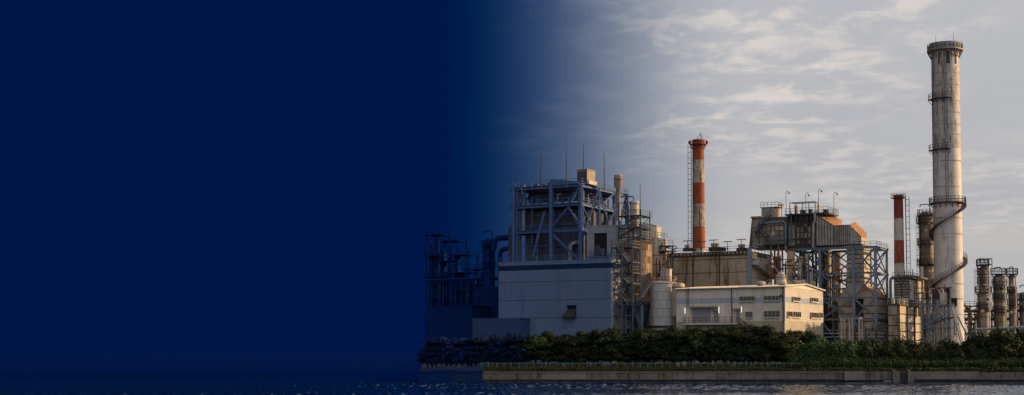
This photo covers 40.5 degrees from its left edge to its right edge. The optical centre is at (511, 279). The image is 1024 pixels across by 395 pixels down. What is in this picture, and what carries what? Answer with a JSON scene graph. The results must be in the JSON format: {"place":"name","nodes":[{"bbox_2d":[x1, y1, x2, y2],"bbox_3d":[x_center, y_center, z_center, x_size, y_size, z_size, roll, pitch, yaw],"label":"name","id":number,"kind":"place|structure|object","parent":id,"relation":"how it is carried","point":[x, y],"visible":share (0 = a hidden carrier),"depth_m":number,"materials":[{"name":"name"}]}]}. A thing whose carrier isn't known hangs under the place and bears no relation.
{"place":"outdoors","nodes":[
{"label":"outdoors","id":0,"kind":"place"},
{"bbox_2d":[0,352,418,360],"bbox_3d":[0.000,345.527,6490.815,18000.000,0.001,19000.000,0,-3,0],"label":"water","id":1,"kind":"structure","parent":0,"point":[207,356],"depth_m":1615.13,"materials":[{"name":"blue liquid"}]},
{"bbox_2d":[0,361,1023,394],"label":"water","id":2,"kind":"structure","parent":0,"point":[209,377],"depth_m":212.31,"materials":[{"name":"blue liquid"}]},
{"bbox_2d":[0,0,1023,351],"label":"sky","id":3,"kind":"structure","parent":0,"point":[176,175],"materials":[{"name":"blue"}]},
{"bbox_2d":[508,178,628,261],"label":"boiler house","id":4,"kind":"structure","parent":0,"point":[550,227],"depth_m":297.15,"materials":[{"name":"blue metal"}]},
{"bbox_2d":[576,169,597,185],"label":"roof plant box","id":5,"kind":"object","parent":4,"relation":"on","point":[588,175],"visible":0.96,"depth_m":293.31,"materials":[{"name":"beige metal"}]},
{"bbox_2d":[614,174,622,220],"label":"roof stack","id":6,"kind":"object","parent":4,"relation":"on","point":[618,179],"visible":0.98,"depth_m":296.85,"materials":[{"name":"metal"}]},
{"bbox_2d":[422,363,1023,371],"bbox_3d":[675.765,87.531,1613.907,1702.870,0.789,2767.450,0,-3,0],"label":"ground","id":7,"kind":"structure","parent":0,"point":[438,365],"depth_m":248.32,"materials":[{"name":"green plant"}]},
{"bbox_2d":[416,347,438,365],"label":"tree","id":8,"kind":"object","parent":7,"relation":"on","point":[422,357],"visible":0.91,"depth_m":242.49,"materials":[{"name":"green plant"}]},
{"bbox_2d":[425,336,446,366],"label":"tree","id":9,"kind":"object","parent":7,"relation":"on","point":[432,343],"visible":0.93,"depth_m":241.49,"materials":[{"name":"green plant"}]},
{"bbox_2d":[424,227,450,339],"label":"process tower","id":10,"kind":"structure","parent":7,"relation":"on","point":[434,259],"depth_m":332.25,"materials":[{"name":"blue metal"}]},
{"bbox_2d":[432,337,459,366],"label":"tree","id":11,"kind":"object","parent":7,"relation":"on","point":[446,346],"visible":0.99,"depth_m":241.28,"materials":[{"name":"green plant"}]},
{"bbox_2d":[419,365,483,371],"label":"bank grass","id":12,"kind":"structure","parent":7,"relation":"on","point":[451,369],"depth_m":233.35,"materials":[{"name":"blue plant"}]},
{"bbox_2d":[436,236,467,305],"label":"process tower","id":13,"kind":"structure","parent":7,"relation":"on","point":[444,261],"depth_m":337.20,"materials":[{"name":"blue metal"}]},
{"bbox_2d":[448,337,465,365],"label":"tree","id":14,"kind":"object","parent":7,"relation":"on","point":[456,342],"visible":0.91,"depth_m":241.80,"materials":[{"name":"green plant"}]},
{"bbox_2d":[425,305,490,363],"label":"navy shed","id":15,"kind":"structure","parent":7,"relation":"on","point":[449,322],"depth_m":302.66,"materials":[{"name":"metal"}]},
{"bbox_2d":[426,277,497,339],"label":"pipe bridge","id":16,"kind":"structure","parent":7,"relation":"on","point":[450,280],"depth_m":318.98,"materials":[{"name":"blue metal"}]},
{"bbox_2d":[449,247,478,305],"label":"process tower","id":17,"kind":"structure","parent":7,"relation":"on","point":[457,264],"depth_m":329.74,"materials":[{"name":"blue metal"}]},
{"bbox_2d":[458,339,481,366],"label":"tree","id":18,"kind":"object","parent":7,"relation":"on","point":[466,347],"visible":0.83,"depth_m":242.25,"materials":[{"name":"green plant"}]},
{"bbox_2d":[464,264,482,304],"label":"process tower","id":19,"kind":"structure","parent":7,"relation":"on","point":[471,285],"depth_m":327.43,"materials":[{"name":"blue metal"}]},
{"bbox_2d":[464,335,489,366],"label":"tree","id":20,"kind":"object","parent":7,"relation":"on","point":[478,350],"visible":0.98,"depth_m":241.74,"materials":[{"name":"green plant"}]},
{"bbox_2d":[471,287,498,317],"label":"navy shed","id":21,"kind":"structure","parent":7,"relation":"on","point":[485,296],"depth_m":307.40,"materials":[{"name":"metal"}]},
{"bbox_2d":[479,231,496,286],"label":"navy vessel","id":22,"kind":"object","parent":7,"relation":"on","point":[488,267],"visible":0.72,"depth_m":311.44,"materials":[{"name":"metal"}]},
{"bbox_2d":[491,235,507,286],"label":"overhead pipe","id":23,"kind":"object","parent":22,"relation":"attached to","point":[496,239],"visible":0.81,"depth_m":308.67,"materials":[{"name":"metal"}]},
{"bbox_2d":[481,337,499,366],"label":"tree","id":24,"kind":"object","parent":7,"relation":"on","point":[486,345],"visible":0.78,"depth_m":242.88,"materials":[{"name":"green plant"}]},
{"bbox_2d":[488,336,510,364],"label":"tree","id":25,"kind":"object","parent":7,"relation":"on","point":[499,348],"visible":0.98,"depth_m":241.51,"materials":[{"name":"green plant"}]},
{"bbox_2d":[472,318,529,364],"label":"annex","id":26,"kind":"object","parent":7,"relation":"on","point":[487,327],"visible":0.35,"depth_m":274.21,"materials":[{"name":"grey concrete"}]},
{"bbox_2d":[504,333,529,366],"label":"tree","id":27,"kind":"object","parent":7,"relation":"on","point":[519,354],"visible":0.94,"depth_m":241.21,"materials":[{"name":"green plant"}]},
{"bbox_2d":[513,334,547,363],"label":"tree","id":28,"kind":"object","parent":7,"relation":"on","point":[529,343],"visible":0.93,"depth_m":241.57,"materials":[{"name":"green plant"}]},
{"bbox_2d":[533,335,555,362],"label":"tree","id":29,"kind":"object","parent":7,"relation":"on","point":[544,352],"visible":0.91,"depth_m":241.85,"materials":[{"name":"green plant"}]},
{"bbox_2d":[546,336,560,362],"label":"tree","id":30,"kind":"object","parent":7,"relation":"on","point":[552,339],"visible":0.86,"depth_m":242.47,"materials":[{"name":"green plant"}]},
{"bbox_2d":[556,334,571,366],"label":"tree","id":31,"kind":"object","parent":7,"relation":"on","point":[563,340],"visible":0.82,"depth_m":242.66,"materials":[{"name":"green plant"}]},
{"bbox_2d":[498,253,639,364],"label":"clad hall","id":32,"kind":"structure","parent":7,"relation":"on","point":[563,296],"depth_m":272.86,"materials":[{"name":"metal"}]},
{"bbox_2d":[562,335,588,362],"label":"tree","id":33,"kind":"object","parent":7,"relation":"on","point":[575,351],"visible":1,"depth_m":241.48,"materials":[{"name":"green plant"}]},
{"bbox_2d":[579,333,592,362],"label":"tree","id":34,"kind":"object","parent":7,"relation":"on","point":[584,336],"visible":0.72,"depth_m":242.59,"materials":[{"name":"green plant"}]},
{"bbox_2d":[587,329,607,365],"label":"tree","id":35,"kind":"object","parent":7,"relation":"on","point":[594,335],"visible":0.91,"depth_m":242.17,"materials":[{"name":"green plant"}]},
{"bbox_2d":[595,328,626,364],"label":"tree","id":36,"kind":"object","parent":7,"relation":"on","point":[607,336],"visible":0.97,"depth_m":241.48,"materials":[{"name":"green plant"}]},
{"bbox_2d":[609,335,631,362],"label":"tree","id":37,"kind":"object","parent":7,"relation":"on","point":[619,356],"visible":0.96,"depth_m":241.57,"materials":[{"name":"green plant"}]},
{"bbox_2d":[586,223,667,361],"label":"sheet clad block","id":38,"kind":"structure","parent":7,"relation":"on","point":[600,238],"depth_m":285.74,"materials":[{"name":"grey metal"}]},
{"bbox_2d":[611,241,651,363],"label":"stair tower","id":39,"kind":"structure","parent":7,"relation":"on","point":[620,273],"depth_m":268.75,"materials":[{"name":"grey metal"}]},
{"bbox_2d":[618,332,644,362],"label":"tree","id":40,"kind":"object","parent":7,"relation":"on","point":[629,341],"visible":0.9,"depth_m":242.08,"materials":[{"name":"green plant"}]},
{"bbox_2d":[616,238,651,362],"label":"rusty silo","id":41,"kind":"object","parent":7,"relation":"on","point":[646,261],"visible":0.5,"depth_m":273.41,"materials":[{"name":"metal"}]},
{"bbox_2d":[626,196,638,241],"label":"slim vessel","id":42,"kind":"object","parent":41,"relation":"on","point":[633,204],"visible":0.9,"depth_m":276.38,"materials":[{"name":"silver metal"}]},
{"bbox_2d":[616,193,651,243],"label":"vessel scaffold","id":43,"kind":"object","parent":41,"relation":"on","point":[629,230],"visible":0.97,"depth_m":275.27,"materials":[{"name":"grey metal"}]},
{"bbox_2d":[481,363,798,367],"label":"fence","id":44,"kind":"object","parent":7,"relation":"on","point":[636,365],"visible":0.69,"depth_m":238.08,"materials":[{"name":"grey metal"}]},
{"bbox_2d":[628,330,652,366],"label":"tree","id":45,"kind":"object","parent":7,"relation":"on","point":[641,338],"visible":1,"depth_m":241.55,"materials":[{"name":"green plant"}]},
{"bbox_2d":[499,360,802,367],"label":"undergrowth","id":46,"kind":"object","parent":7,"relation":"on","point":[666,364],"visible":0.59,"depth_m":240.16,"materials":[{"name":"green plant"}]},
{"bbox_2d":[644,333,666,365],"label":"tree","id":47,"kind":"object","parent":7,"relation":"on","point":[654,353],"visible":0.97,"depth_m":241.81,"materials":[{"name":"green plant"}]},
{"bbox_2d":[652,250,669,280],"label":"pipe riser group","id":48,"kind":"object","parent":7,"relation":"on","point":[658,272],"visible":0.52,"depth_m":280.60,"materials":[{"name":"metal"}]},
{"bbox_2d":[648,276,676,362],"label":"white tank","id":49,"kind":"object","parent":7,"relation":"on","point":[661,317],"visible":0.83,"depth_m":272.63,"materials":[{"name":"metal"}]},
{"bbox_2d":[656,332,677,362],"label":"tree","id":50,"kind":"object","parent":7,"relation":"on","point":[666,336],"visible":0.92,"depth_m":241.79,"materials":[{"name":"green plant"}]},
{"bbox_2d":[658,240,677,281],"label":"pipe bank","id":51,"kind":"structure","parent":7,"relation":"on","point":[661,255],"depth_m":282.62,"materials":[{"name":"metal"}]},
{"bbox_2d":[662,331,688,365],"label":"tree","id":52,"kind":"object","parent":7,"relation":"on","point":[678,336],"visible":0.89,"depth_m":241.91,"materials":[{"name":"green plant"}]},
{"bbox_2d":[672,283,684,316],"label":"pipe","id":53,"kind":"object","parent":7,"relation":"on","point":[678,285],"visible":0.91,"depth_m":270.84,"materials":[{"name":"grey metal"}]},
{"bbox_2d":[672,330,701,363],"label":"tree","id":54,"kind":"object","parent":7,"relation":"on","point":[682,350],"visible":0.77,"depth_m":241.90,"materials":[{"name":"green plant"}]},
{"bbox_2d":[684,330,707,362],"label":"tree","id":55,"kind":"object","parent":7,"relation":"on","point":[697,347],"visible":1,"depth_m":241.24,"materials":[{"name":"green plant"}]},
{"bbox_2d":[688,135,707,251],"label":"banded chimney","id":56,"kind":"object","parent":7,"relation":"on","point":[697,195],"visible":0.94,"depth_m":312.42,"materials":[{"name":"metal"}]},
{"bbox_2d":[697,331,720,363],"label":"tree","id":57,"kind":"object","parent":7,"relation":"on","point":[705,358],"visible":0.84,"depth_m":241.92,"materials":[{"name":"green plant"}]},
{"bbox_2d":[704,327,728,366],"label":"tree","id":58,"kind":"object","parent":7,"relation":"on","point":[710,333],"visible":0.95,"depth_m":241.62,"materials":[{"name":"green plant"}]},
{"bbox_2d":[669,246,773,287],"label":"stained hall","id":59,"kind":"structure","parent":7,"relation":"on","point":[748,266],"depth_m":291.27,"materials":[{"name":"concrete"}]},
{"bbox_2d":[419,371,1023,381],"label":"sea wall","id":60,"kind":"structure","parent":7,"relation":"on","point":[853,376],"depth_m":231.35,"materials":[{"name":"grey concrete"}]},
{"bbox_2d":[882,369,914,381],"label":"sluice outlet","id":61,"kind":"object","parent":60,"relation":"attached to","point":[907,376],"visible":0.59,"depth_m":230.74,"materials":[{"name":"concrete"}]},
{"bbox_2d":[715,329,735,362],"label":"tree","id":62,"kind":"object","parent":7,"relation":"on","point":[727,356],"visible":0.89,"depth_m":242.01,"materials":[{"name":"green plant"}]},
{"bbox_2d":[726,330,751,366],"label":"tree","id":63,"kind":"object","parent":7,"relation":"on","point":[734,334],"visible":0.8,"depth_m":242.33,"materials":[{"name":"green plant"}]},
{"bbox_2d":[733,331,762,366],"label":"tree","id":64,"kind":"object","parent":7,"relation":"on","point":[746,337],"visible":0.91,"depth_m":241.76,"materials":[{"name":"green plant"}]},
{"bbox_2d":[674,283,824,365],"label":"workshop building","id":65,"kind":"structure","parent":7,"relation":"on","point":[784,308],"depth_m":264.25,"materials":[{"name":"concrete"}]},
{"bbox_2d":[744,334,773,362],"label":"tree","id":66,"kind":"object","parent":7,"relation":"on","point":[760,350],"visible":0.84,"depth_m":241.71,"materials":[{"name":"green plant"}]},
{"bbox_2d":[757,324,779,366],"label":"tree","id":67,"kind":"object","parent":7,"relation":"on","point":[767,331],"visible":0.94,"depth_m":242.09,"materials":[{"name":"green plant"}]},
{"bbox_2d":[770,249,782,284],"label":"rusty gantry","id":68,"kind":"object","parent":7,"relation":"on","point":[776,261],"visible":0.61,"depth_m":291.24,"materials":[{"name":"metal"}]},
{"bbox_2d":[772,332,798,361],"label":"tree","id":69,"kind":"object","parent":7,"relation":"on","point":[783,350],"visible":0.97,"depth_m":241.04,"materials":[{"name":"green plant"}]},
{"bbox_2d":[786,249,795,278],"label":"ochre duct","id":70,"kind":"object","parent":7,"relation":"on","point":[790,253],"visible":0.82,"depth_m":288.86,"materials":[{"name":"beige metal"}]},
{"bbox_2d":[781,344,806,365],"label":"shrub","id":71,"kind":"object","parent":7,"relation":"on","point":[794,359],"visible":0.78,"depth_m":240.50,"materials":[{"name":"green plant"}]},
{"bbox_2d":[780,254,812,284],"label":"pipe riser group","id":72,"kind":"object","parent":7,"relation":"on","point":[800,270],"visible":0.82,"depth_m":286.62,"materials":[{"name":"beige paint"}]},
{"bbox_2d":[786,273,815,285],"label":"block","id":73,"kind":"structure","parent":7,"relation":"on","point":[803,281],"depth_m":286.41,"materials":[{"name":"white concrete"}]},
{"bbox_2d":[795,342,814,361],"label":"shrub","id":74,"kind":"object","parent":7,"relation":"on","point":[801,346],"visible":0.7,"depth_m":241.70,"materials":[{"name":"green plant"}]},
{"bbox_2d":[790,246,825,339],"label":"stilt frame","id":75,"kind":"object","parent":7,"relation":"on","point":[815,267],"visible":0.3,"depth_m":301.59,"materials":[{"name":"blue metal"}]},
{"bbox_2d":[803,342,817,362],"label":"shrub","id":76,"kind":"object","parent":7,"relation":"on","point":[809,357],"visible":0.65,"depth_m":241.48,"materials":[{"name":"green plant"}]},
{"bbox_2d":[749,201,886,342],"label":"precipitator","id":77,"kind":"object","parent":7,"relation":"on","point":[772,227],"visible":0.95,"depth_m":296.81,"materials":[{"name":"grey metal"}]},
{"bbox_2d":[811,342,831,360],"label":"shrub","id":78,"kind":"object","parent":7,"relation":"on","point":[820,354],"visible":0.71,"depth_m":241.09,"materials":[{"name":"green plant"}]},
{"bbox_2d":[821,253,831,325],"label":"beige tank","id":79,"kind":"object","parent":7,"relation":"on","point":[828,260],"visible":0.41,"depth_m":304.31,"materials":[{"name":"metal"}]},
{"bbox_2d":[823,340,851,363],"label":"shrub","id":80,"kind":"object","parent":7,"relation":"on","point":[837,347],"visible":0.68,"depth_m":240.14,"materials":[{"name":"green plant"}]},
{"bbox_2d":[834,253,841,306],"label":"rust tank","id":81,"kind":"object","parent":7,"relation":"on","point":[837,265],"visible":0.16,"depth_m":307.61,"materials":[{"name":"metal"}]},
{"bbox_2d":[795,241,888,341],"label":"steel trestle","id":82,"kind":"object","parent":7,"relation":"on","point":[832,251],"visible":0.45,"depth_m":292.87,"materials":[{"name":"blue paint"}]},
{"bbox_2d":[825,267,863,338],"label":"pipe riser group","id":83,"kind":"object","parent":7,"relation":"on","point":[834,314],"visible":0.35,"depth_m":300.36,"materials":[{"name":"beige paint"}]},
{"bbox_2d":[837,317,862,340],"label":"white portal frame","id":84,"kind":"object","parent":7,"relation":"on","point":[849,329],"visible":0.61,"depth_m":263.36,"materials":[{"name":"white metal"}]},
{"bbox_2d":[839,340,860,361],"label":"shrub","id":85,"kind":"object","parent":7,"relation":"on","point":[852,348],"visible":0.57,"depth_m":240.55,"materials":[{"name":"green plant"}]},
{"bbox_2d":[823,326,887,341],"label":"pipe run","id":86,"kind":"object","parent":7,"relation":"on","point":[855,333],"visible":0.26,"depth_m":289.12,"materials":[{"name":"grey metal"}]},
{"bbox_2d":[877,344,896,363],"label":"shrub","id":87,"kind":"object","parent":7,"relation":"on","point":[882,357],"visible":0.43,"depth_m":241.26,"materials":[{"name":"green plant"}]},
{"bbox_2d":[887,346,908,361],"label":"shrub","id":88,"kind":"object","parent":7,"relation":"on","point":[892,354],"visible":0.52,"depth_m":240.89,"materials":[{"name":"green plant"}]},
{"bbox_2d":[891,193,910,275],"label":"red topped chimney","id":89,"kind":"object","parent":7,"relation":"on","point":[899,263],"visible":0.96,"depth_m":292.15,"materials":[{"name":"metal"}]},
{"bbox_2d":[886,298,922,343],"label":"lagged box","id":90,"kind":"object","parent":7,"relation":"on","point":[904,318],"visible":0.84,"depth_m":274.03,"materials":[{"name":"beige paint"}]},
{"bbox_2d":[795,356,1023,370],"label":"vine cover","id":91,"kind":"object","parent":7,"relation":"on","point":[1005,364],"visible":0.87,"depth_m":235.63,"materials":[{"name":"green plant"}]},
{"bbox_2d":[889,267,929,342],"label":"furnace box","id":92,"kind":"object","parent":7,"relation":"on","point":[904,284],"visible":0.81,"depth_m":288.33,"materials":[{"name":"grey metal"}]},
{"bbox_2d":[905,347,925,361],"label":"shrub","id":93,"kind":"object","parent":7,"relation":"on","point":[918,351],"visible":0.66,"depth_m":241.07,"materials":[{"name":"green plant"}]},
{"bbox_2d":[915,204,934,349],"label":"dark column","id":94,"kind":"structure","parent":7,"relation":"on","point":[925,243],"depth_m":299.42,"materials":[{"name":"metal"}]},
{"bbox_2d":[914,285,945,333],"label":"pipe riser group","id":95,"kind":"object","parent":7,"relation":"on","point":[928,293],"visible":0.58,"depth_m":283.09,"materials":[{"name":"metal"}]},
{"bbox_2d":[919,338,946,352],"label":"shrub","id":96,"kind":"object","parent":7,"relation":"on","point":[931,349],"visible":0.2,"depth_m":245.37,"materials":[{"name":"green plant"}]},
{"bbox_2d":[922,348,944,363],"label":"shrub","id":97,"kind":"object","parent":7,"relation":"on","point":[929,358],"visible":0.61,"depth_m":240.69,"materials":[{"name":"green plant"}]},
{"bbox_2d":[921,288,966,347],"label":"platform lattice","id":98,"kind":"object","parent":7,"relation":"on","point":[941,300],"visible":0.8,"depth_m":277.74,"materials":[{"name":"grey metal"}]},
{"bbox_2d":[927,41,967,349],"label":"tall stack","id":99,"kind":"object","parent":7,"relation":"on","point":[949,206],"visible":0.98,"depth_m":289.31,"materials":[{"name":"paint"}]},
{"bbox_2d":[951,303,962,344],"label":"ship ladder","id":100,"kind":"object","parent":7,"relation":"on","point":[957,324],"visible":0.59,"depth_m":272.84,"materials":[{"name":"grey metal"}]},
{"bbox_2d":[964,301,977,333],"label":"process scaffold","id":101,"kind":"object","parent":7,"relation":"on","point":[970,323],"visible":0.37,"depth_m":306.18,"materials":[{"name":"metal"}]},
{"bbox_2d":[962,329,986,352],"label":"shrub","id":102,"kind":"object","parent":7,"relation":"on","point":[971,341],"visible":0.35,"depth_m":243.94,"materials":[{"name":"green plant"}]},
{"bbox_2d":[974,259,991,339],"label":"stepped column","id":103,"kind":"structure","parent":7,"relation":"on","point":[983,290],"depth_m":299.23,"materials":[{"name":"metal"}]},
{"bbox_2d":[973,331,1000,352],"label":"shrub","id":104,"kind":"object","parent":7,"relation":"on","point":[985,342],"visible":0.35,"depth_m":243.08,"materials":[{"name":"green plant"}]},
{"bbox_2d":[964,309,1019,333],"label":"pipe rack","id":105,"kind":"object","parent":7,"relation":"on","point":[974,311],"visible":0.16,"depth_m":319.28,"materials":[{"name":"brown metal"}]},
{"bbox_2d":[990,267,1007,333],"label":"thick column","id":106,"kind":"structure","parent":7,"relation":"on","point":[998,282],"depth_m":302.16,"materials":[{"name":"metal"}]},
{"bbox_2d":[992,325,1021,358],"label":"shrub","id":107,"kind":"object","parent":7,"relation":"on","point":[1006,340],"visible":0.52,"depth_m":242.17,"materials":[{"name":"green plant"}]},
{"bbox_2d":[998,343,1017,363],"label":"shrub","id":108,"kind":"object","parent":7,"relation":"on","point":[1005,353],"visible":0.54,"depth_m":240.06,"materials":[{"name":"green plant"}]},
{"bbox_2d":[1005,266,1017,333],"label":"thin column","id":109,"kind":"structure","parent":7,"relation":"on","point":[1012,302],"depth_m":305.44,"materials":[{"name":"metal"}]},
{"bbox_2d":[1017,285,1023,331],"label":"edge column","id":110,"kind":"structure","parent":7,"relation":"on","point":[1020,297],"depth_m":311.44,"materials":[{"name":"metal"}]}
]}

